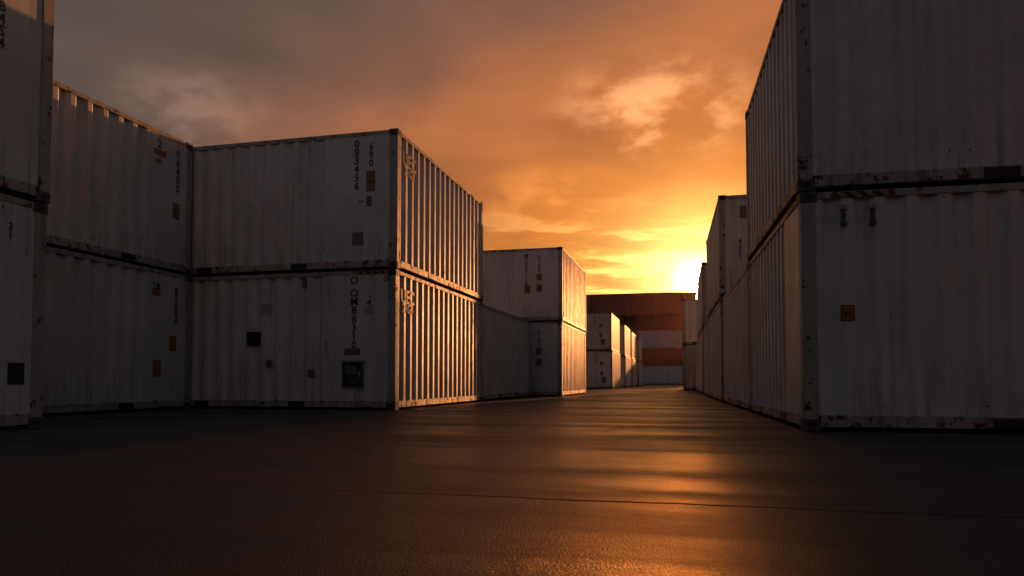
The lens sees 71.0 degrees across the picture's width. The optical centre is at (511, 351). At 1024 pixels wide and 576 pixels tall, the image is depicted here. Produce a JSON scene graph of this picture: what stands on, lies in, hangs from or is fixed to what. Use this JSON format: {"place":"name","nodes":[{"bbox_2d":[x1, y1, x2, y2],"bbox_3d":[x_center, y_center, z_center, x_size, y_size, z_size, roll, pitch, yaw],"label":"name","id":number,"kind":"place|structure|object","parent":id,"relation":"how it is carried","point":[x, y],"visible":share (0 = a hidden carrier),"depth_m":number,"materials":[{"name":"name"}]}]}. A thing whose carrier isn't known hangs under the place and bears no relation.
{"place":"outdoors","nodes":[
{"label":"outdoors","id":0,"kind":"place"},
{"bbox_2d":[53,0,781,298],"label":"sky","id":1,"kind":"structure","parent":0,"point":[609,133],"materials":[{"name":"orange"}]},
{"bbox_2d":[0,384,1023,575],"bbox_3d":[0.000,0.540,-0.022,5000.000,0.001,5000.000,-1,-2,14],"label":"ground","id":2,"kind":"structure","parent":0,"point":[659,480],"depth_m":3.47,"materials":[{"name":"grey asphalt"}]},
{"bbox_2d":[0,193,47,427],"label":"shipping container","id":3,"kind":"object","parent":2,"relation":"on","point":[23,228],"visible":1,"depth_m":8.06,"materials":[{"name":"white metal"}]},
{"bbox_2d":[0,0,54,203],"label":"shipping container","id":4,"kind":"object","parent":3,"relation":"on","point":[26,50],"visible":0.95,"depth_m":8.11,"materials":[{"name":"white metal"}]},
{"bbox_2d":[42,246,191,413],"bbox_3d":[-8.088,-0.289,11.752,2.458,2.592,5.318,-1,-2,14],"label":"shipping container","id":5,"kind":"object","parent":2,"relation":"on","point":[117,335],"visible":0.84,"depth_m":12.18,"materials":[{"name":"white metal"}]},
{"bbox_2d":[46,80,192,274],"bbox_3d":[-8.117,-2.886,11.863,2.458,2.592,5.318,-1,-2,14],"label":"shipping container","id":6,"kind":"object","parent":5,"relation":"on","point":[120,186],"visible":0.69,"depth_m":12.31,"materials":[{"name":"white metal"}]},
{"bbox_2d":[189,269,481,409],"bbox_3d":[-4.400,-0.094,16.596,6.068,2.592,5.819,-1,-2,14],"label":"shipping container","id":7,"kind":"object","parent":2,"relation":"on","point":[391,339],"visible":0.84,"depth_m":13.77,"materials":[{"name":"white metal"}]},
{"bbox_2d":[190,128,482,301],"bbox_3d":[-4.370,-2.692,16.699,6.068,2.592,5.768,-1,-2,14],"label":"shipping container","id":8,"kind":"object","parent":7,"relation":"on","point":[395,198],"visible":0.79,"depth_m":13.86,"materials":[{"name":"white metal"}]},
{"bbox_2d":[482,303,529,400],"bbox_3d":[-1.267,0.126,22.079,2.458,2.592,6.018,-1,-2,14],"label":"shipping container","id":9,"kind":"object","parent":2,"relation":"on","point":[505,354],"visible":0.44,"depth_m":21.39,"materials":[{"name":"white metal"}]},
{"bbox_2d":[530,321,585,395],"bbox_3d":[-0.500,0.382,28.453,6.068,2.592,6.078,-1,-2,14],"label":"shipping container","id":10,"kind":"object","parent":2,"relation":"on","point":[557,358],"visible":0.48,"depth_m":25.02,"materials":[{"name":"white metal"}]},
{"bbox_2d":[482,247,585,331],"bbox_3d":[-0.481,-2.216,28.552,6.068,2.592,6.078,-1,-2,14],"label":"shipping container","id":11,"kind":"object","parent":10,"relation":"on","point":[539,284],"visible":0.52,"depth_m":25.32,"materials":[{"name":"white metal"}]},
{"bbox_2d":[586,351,620,388],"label":"shipping container","id":12,"kind":"object","parent":2,"relation":"on","point":[602,369],"visible":0.44,"depth_m":49.23,"materials":[{"name":"white metal"}]},
{"bbox_2d":[585,313,619,353],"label":"shipping container","id":13,"kind":"object","parent":12,"relation":"on","point":[602,332],"visible":0.48,"depth_m":49.35,"materials":[{"name":"white metal"}]},
{"bbox_2d":[620,356,631,386],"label":"shipping container","id":14,"kind":"object","parent":2,"relation":"on","point":[625,368],"visible":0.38,"depth_m":59.57,"materials":[{"name":"white metal"}]},
{"bbox_2d":[620,325,630,357],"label":"shipping container","id":15,"kind":"object","parent":14,"relation":"on","point":[624,340],"visible":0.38,"depth_m":60.04,"materials":[{"name":"white metal"}]},
{"bbox_2d":[631,359,636,385],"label":"shipping container","id":16,"kind":"object","parent":2,"relation":"on","point":[633,372],"visible":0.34,"depth_m":69.09,"materials":[{"name":"white metal"}]},
{"bbox_2d":[630,331,635,359],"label":"shipping container","id":17,"kind":"object","parent":16,"relation":"on","point":[632,345],"visible":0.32,"depth_m":68.90,"materials":[{"name":"white metal"}]},
{"bbox_2d":[637,361,642,385],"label":"shipping container","id":18,"kind":"object","parent":2,"relation":"on","point":[639,373],"visible":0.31,"depth_m":76.22,"materials":[{"name":"white metal"}]},
{"bbox_2d":[636,336,641,361],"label":"shipping container","id":19,"kind":"object","parent":18,"relation":"on","point":[638,349],"visible":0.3,"depth_m":75.66,"materials":[{"name":"white metal"}]},
{"bbox_2d":[643,366,682,384],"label":"shipping container","id":20,"kind":"object","parent":2,"relation":"on","point":[663,375],"visible":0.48,"depth_m":102.78,"materials":[{"name":"white metal"}]},
{"bbox_2d":[642,348,682,365],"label":"shipping container","id":21,"kind":"object","parent":20,"relation":"on","point":[662,356],"visible":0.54,"depth_m":102.89,"materials":[{"name":"orange metal"}]},
{"bbox_2d":[638,330,682,348],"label":"shipping container","id":22,"kind":"object","parent":21,"relation":"on","point":[662,338],"visible":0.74,"depth_m":103.03,"materials":[{"name":"metal"}]},
{"bbox_2d":[683,345,694,389],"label":"shipping container","id":23,"kind":"object","parent":2,"relation":"on","point":[688,366],"visible":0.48,"depth_m":40.81,"materials":[{"name":"white metal"}]},
{"bbox_2d":[682,299,697,344],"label":"shipping container","id":24,"kind":"object","parent":23,"relation":"on","point":[690,331],"visible":0.38,"depth_m":40.90,"materials":[{"name":"white metal"}]},
{"bbox_2d":[695,340,697,389],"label":"shipping container","id":25,"kind":"object","parent":2,"relation":"on","point":[696,366],"visible":0.15,"depth_m":38.36,"materials":[{"name":"white metal"}]},
{"bbox_2d":[697,328,703,394],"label":"shipping container","id":26,"kind":"object","parent":2,"relation":"on","point":[700,366],"visible":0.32,"depth_m":30.65,"materials":[{"name":"white metal"}]},
{"bbox_2d":[697,262,707,336],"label":"shipping container","id":27,"kind":"object","parent":26,"relation":"on","point":[702,319],"visible":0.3,"depth_m":28.18,"materials":[{"name":"white metal"}]},
{"bbox_2d":[703,321,708,394],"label":"shipping container","id":28,"kind":"object","parent":2,"relation":"on","point":[705,348],"visible":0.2,"depth_m":26.29,"materials":[{"name":"white metal"}]},
{"bbox_2d":[708,298,722,401],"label":"shipping container","id":29,"kind":"object","parent":2,"relation":"on","point":[715,356],"visible":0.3,"depth_m":20.12,"materials":[{"name":"white metal"}]},
{"bbox_2d":[706,195,747,318],"bbox_3d":[8.791,-2.547,20.316,6.068,2.592,6.078,-1,-2,12],"label":"shipping container","id":30,"kind":"object","parent":29,"relation":"on","point":[726,252],"visible":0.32,"depth_m":18.00,"materials":[{"name":"white metal"}]},
{"bbox_2d":[722,263,749,411],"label":"shipping container","id":31,"kind":"object","parent":2,"relation":"on","point":[736,346],"visible":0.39,"depth_m":14.49,"materials":[{"name":"white metal"}]},
{"bbox_2d":[748,182,1023,430],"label":"shipping container","id":32,"kind":"object","parent":2,"relation":"on","point":[892,308],"visible":1,"depth_m":7.62,"materials":[{"name":"white metal"}]},
{"bbox_2d":[745,0,1023,261],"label":"shipping container","id":33,"kind":"object","parent":32,"relation":"on","point":[851,95],"visible":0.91,"depth_m":7.73,"materials":[{"name":"white metal"}]},
{"bbox_2d":[586,291,696,366],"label":"warehouse","id":34,"kind":"structure","parent":0,"point":[646,311],"depth_m":123.52,"materials":[{"name":"brown paint"}]}
]}

